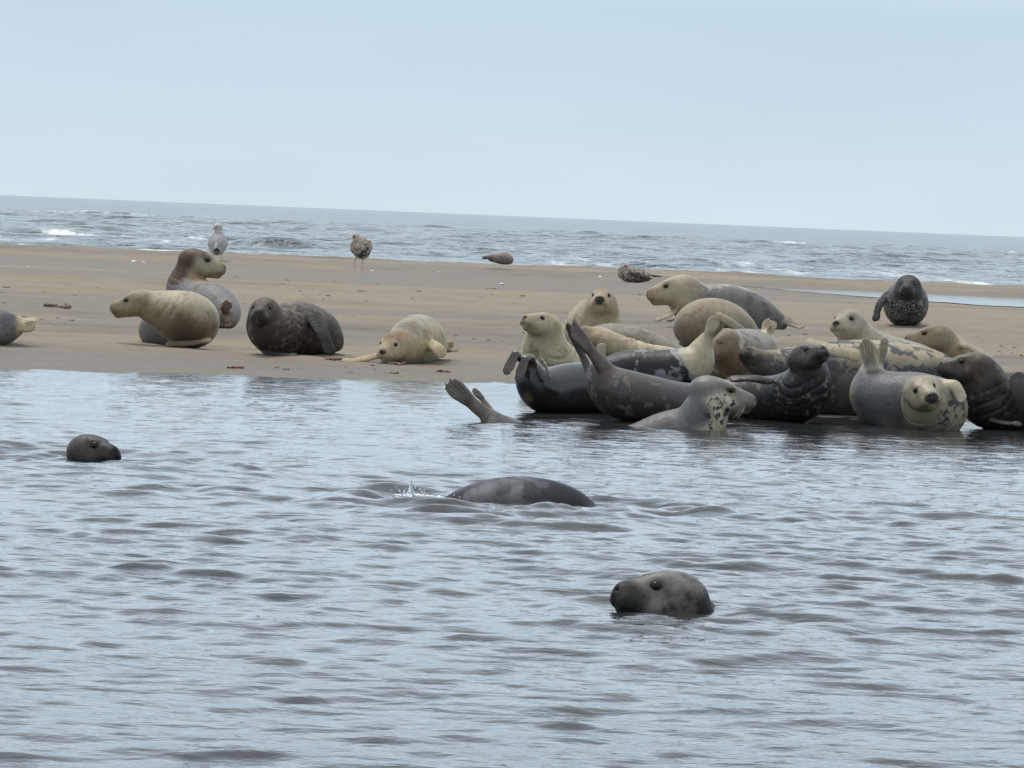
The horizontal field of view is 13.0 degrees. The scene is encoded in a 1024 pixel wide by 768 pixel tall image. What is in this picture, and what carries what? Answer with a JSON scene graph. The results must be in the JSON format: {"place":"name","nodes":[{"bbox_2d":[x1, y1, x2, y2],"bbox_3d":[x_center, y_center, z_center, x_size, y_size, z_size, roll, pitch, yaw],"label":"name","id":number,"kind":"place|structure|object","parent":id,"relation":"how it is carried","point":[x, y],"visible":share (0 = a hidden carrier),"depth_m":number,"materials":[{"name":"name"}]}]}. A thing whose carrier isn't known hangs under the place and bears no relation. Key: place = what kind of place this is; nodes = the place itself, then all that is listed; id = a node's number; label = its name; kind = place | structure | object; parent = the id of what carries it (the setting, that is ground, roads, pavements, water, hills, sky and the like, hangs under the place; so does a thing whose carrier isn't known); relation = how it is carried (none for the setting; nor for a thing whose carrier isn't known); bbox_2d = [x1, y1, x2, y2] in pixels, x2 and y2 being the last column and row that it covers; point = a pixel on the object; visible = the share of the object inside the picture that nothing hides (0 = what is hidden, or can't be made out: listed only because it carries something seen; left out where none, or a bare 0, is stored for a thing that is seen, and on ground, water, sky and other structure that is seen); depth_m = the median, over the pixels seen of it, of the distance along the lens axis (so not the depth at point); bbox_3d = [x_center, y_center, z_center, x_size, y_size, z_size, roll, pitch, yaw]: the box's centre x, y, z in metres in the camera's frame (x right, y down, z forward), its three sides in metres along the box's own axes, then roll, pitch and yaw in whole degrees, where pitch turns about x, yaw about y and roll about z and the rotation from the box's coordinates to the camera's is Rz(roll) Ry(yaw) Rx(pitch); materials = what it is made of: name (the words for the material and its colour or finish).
{"place":"outdoors","nodes":[
{"label":"outdoors","id":0,"kind":"place"},
{"bbox_2d":[43,303,71,308],"bbox_3d":[-3.884,-0.668,38.468,0.235,0.055,0.151,2,2,0],"label":"seaweed clump","id":1,"kind":"object","parent":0,"point":[66,306],"visible":0.97,"depth_m":38.42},
{"bbox_2d":[0,369,1023,767],"bbox_3d":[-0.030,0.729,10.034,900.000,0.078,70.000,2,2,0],"label":"water","id":2,"kind":"structure","parent":0,"point":[226,571],"depth_m":13.36,"materials":[{"name":"grey liquid"}]},
{"bbox_2d":[48,434,120,461],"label":"seal","id":3,"kind":"object","parent":2,"relation":"in","point":[88,448],"visible":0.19,"depth_m":19.06,"materials":[{"name":"black"}]},
{"bbox_2d":[391,478,468,499],"bbox_3d":[-0.297,0.428,17.381,0.402,0.116,0.460,2,2,0],"label":"splash","id":4,"kind":"object","parent":2,"relation":"on","point":[410,492],"visible":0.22,"depth_m":17.32,"materials":[{"name":"white liquid"}]},
{"bbox_2d":[445,476,596,506],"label":"seal","id":5,"kind":"object","parent":2,"relation":"in","point":[517,490],"visible":0.25,"depth_m":17.22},
{"bbox_2d":[503,350,602,412],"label":"seal","id":6,"kind":"object","parent":2,"relation":"on","point":[561,388],"visible":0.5,"depth_m":25.30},
{"bbox_2d":[445,375,756,429],"bbox_3d":[0.470,0.212,24.171,1.676,0.567,0.379,2,2,0],"label":"seal","id":7,"kind":"object","parent":2,"relation":"in","point":[711,402],"visible":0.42,"depth_m":24.05,"materials":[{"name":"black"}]},
{"bbox_2d":[565,320,740,420],"bbox_3d":[0.795,-0.052,24.809,1.046,0.568,0.319,2,2,-16],"label":"seal","id":8,"kind":"object","parent":2,"relation":"on","point":[620,393],"visible":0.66,"depth_m":24.65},
{"bbox_2d":[610,570,714,613],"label":"seal","id":9,"kind":"object","parent":2,"relation":"in","point":[668,592],"visible":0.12,"depth_m":12.72,"materials":[{"name":"black"}]},
{"bbox_2d":[729,344,831,421],"bbox_3d":[1.468,-0.008,25.624,0.888,0.475,0.540,3,2,27],"label":"seal","id":10,"kind":"object","parent":2,"relation":"on","point":[799,389],"visible":0.82,"depth_m":25.37,"materials":[{"name":"black"}]},
{"bbox_2d":[937,352,1023,429],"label":"seal","id":11,"kind":"object","parent":2,"relation":"on","point":[994,391],"visible":0.91,"depth_m":25.55,"materials":[{"name":"black"}]},
{"bbox_2d":[0,243,1023,421],"bbox_3d":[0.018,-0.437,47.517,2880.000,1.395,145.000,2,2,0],"label":"sandbank","id":12,"kind":"structure","parent":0,"point":[460,311],"depth_m":42.83,"materials":[{"name":"beige sand"}]},
{"bbox_2d":[0,310,39,344],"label":"seal","id":13,"kind":"object","parent":12,"relation":"on","point":[13,327],"visible":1,"depth_m":31.36,"materials":[{"name":"black"}]},
{"bbox_2d":[110,290,219,347],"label":"seal","id":14,"kind":"object","parent":12,"relation":"on","point":[180,318],"visible":0.98,"depth_m":32.16,"materials":[{"name":"beige"}]},
{"bbox_2d":[166,248,240,328],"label":"seal","id":15,"kind":"object","parent":12,"relation":"on","point":[193,269],"visible":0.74,"depth_m":35.94,"materials":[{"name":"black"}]},
{"bbox_2d":[208,223,227,259],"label":"gull","id":16,"kind":"object","parent":12,"relation":"on","point":[217,242],"visible":1,"depth_m":58.79,"materials":[{"name":"white"}]},
{"bbox_2d":[227,366,244,368],"bbox_3d":[-1.835,-0.109,29.787,0.125,0.024,0.057,1,3,-39],"label":"seaweed clump","id":17,"kind":"object","parent":12,"relation":"on","point":[241,367],"visible":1,"depth_m":29.79,"materials":[{"name":"brown plant"}]},
{"bbox_2d":[246,297,343,355],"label":"seal","id":18,"kind":"object","parent":12,"relation":"on","point":[292,328],"visible":0.98,"depth_m":31.57,"materials":[{"name":"black"}]},
{"bbox_2d":[324,356,341,360],"bbox_3d":[-1.245,-0.178,31.252,0.095,0.031,0.130,3,2,26],"label":"seaweed clump","id":19,"kind":"object","parent":12,"relation":"on","point":[332,358],"visible":1,"depth_m":31.25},
{"bbox_2d":[346,233,371,268],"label":"gull","id":20,"kind":"object","parent":12,"relation":"on","point":[360,247],"visible":1,"depth_m":57.60,"materials":[{"name":"black"}]},
{"bbox_2d":[388,362,406,364],"bbox_3d":[-0.793,-0.141,31.137,0.089,0.031,0.115,4,2,29],"label":"seaweed clump","id":21,"kind":"object","parent":12,"relation":"on","point":[397,363],"visible":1,"depth_m":31.11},
{"bbox_2d":[342,314,459,362],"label":"seal","id":22,"kind":"object","parent":12,"relation":"on","point":[418,338],"visible":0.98,"depth_m":31.40,"materials":[{"name":"beige"}]},
{"bbox_2d":[435,369,450,372],"bbox_3d":[-0.467,-0.087,30.587,0.107,0.029,0.072,2,2,0],"label":"seaweed clump","id":23,"kind":"object","parent":12,"relation":"on","point":[438,370],"visible":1,"depth_m":30.57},
{"bbox_2d":[482,252,512,264],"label":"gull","id":24,"kind":"object","parent":12,"relation":"on","point":[504,258],"visible":1,"depth_m":60.23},
{"bbox_2d":[520,312,590,367],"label":"seal","id":25,"kind":"object","parent":12,"relation":"on","point":[544,338],"visible":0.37,"depth_m":29.35,"materials":[{"name":"beige"}]},
{"bbox_2d":[562,288,622,346],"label":"seal","id":26,"kind":"object","parent":12,"relation":"on","point":[598,306],"visible":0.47,"depth_m":33.49,"materials":[{"name":"beige"}]},
{"bbox_2d":[575,323,683,350],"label":"seal","id":27,"kind":"object","parent":12,"relation":"on","point":[638,334],"visible":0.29,"depth_m":28.40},
{"bbox_2d":[618,264,661,282],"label":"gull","id":28,"kind":"object","parent":12,"relation":"on","point":[626,273],"visible":1,"depth_m":56.30,"materials":[{"name":"grey"}]},
{"bbox_2d":[581,326,728,378],"bbox_3d":[0.883,-0.176,27.398,1.016,0.326,0.220,2,2,-19],"label":"seal","id":29,"kind":"object","parent":12,"relation":"on","point":[614,342],"visible":0.3,"depth_m":27.25,"materials":[{"name":"beige"}]},
{"bbox_2d":[597,316,724,382],"bbox_3d":[0.773,-0.169,26.050,0.907,0.495,0.300,2,2,0],"label":"seal","id":30,"kind":"object","parent":12,"relation":"on","point":[693,360],"visible":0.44,"depth_m":25.96,"materials":[{"name":"black"}]},
{"bbox_2d":[673,298,758,346],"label":"seal","id":31,"kind":"object","parent":12,"relation":"on","point":[690,321],"visible":0.61,"depth_m":35.50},
{"bbox_2d":[646,275,804,329],"bbox_3d":[1.828,-0.680,38.995,1.446,0.511,0.431,1,2,-25],"label":"seal","id":32,"kind":"object","parent":12,"relation":"on","point":[676,294],"visible":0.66,"depth_m":38.79,"materials":[{"name":"black"}]},
{"bbox_2d":[713,318,776,377],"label":"seal","id":33,"kind":"object","parent":12,"relation":"on","point":[726,349],"visible":0.63,"depth_m":27.23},
{"bbox_2d":[738,338,950,415],"bbox_3d":[1.974,-0.022,26.587,1.317,0.487,0.676,1,2,-28],"label":"seal","id":34,"kind":"object","parent":12,"relation":"on","point":[844,361],"visible":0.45,"depth_m":26.48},
{"bbox_2d":[830,309,931,348],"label":"seal","id":35,"kind":"object","parent":12,"relation":"on","point":[850,324],"visible":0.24,"depth_m":31.95,"materials":[{"name":"beige"}]},
{"bbox_2d":[872,275,928,325],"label":"seal","id":36,"kind":"object","parent":12,"relation":"on","point":[902,300],"visible":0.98,"depth_m":42.06,"materials":[{"name":"black"}]},
{"bbox_2d":[849,337,967,429],"bbox_3d":[2.297,0.026,25.449,0.476,0.554,0.943,1,2,-26],"label":"seal","id":37,"kind":"object","parent":12,"relation":"on","point":[879,394],"visible":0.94,"depth_m":25.40,"materials":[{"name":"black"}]},
{"bbox_2d":[904,324,995,360],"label":"seal","id":38,"kind":"object","parent":12,"relation":"on","point":[948,341],"visible":0.52,"depth_m":32.95,"materials":[{"name":"beige"}]},
{"bbox_2d":[0,195,1023,285],"bbox_3d":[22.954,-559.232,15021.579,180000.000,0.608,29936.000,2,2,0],"label":"sea","id":39,"kind":"structure","parent":0,"point":[596,243],"depth_m":192.91,"materials":[{"name":"liquid"}]},
{"bbox_2d":[0,0,1023,236],"label":"sky","id":40,"kind":"structure","parent":0,"point":[867,115],"materials":[{"name":"blue"}]},
{"bbox_2d":[749,286,1023,306],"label":"tide pool water","id":41,"kind":"structure","parent":0,"point":[1000,301],"depth_m":53.77,"materials":[{"name":"grey liquid"}]}
]}

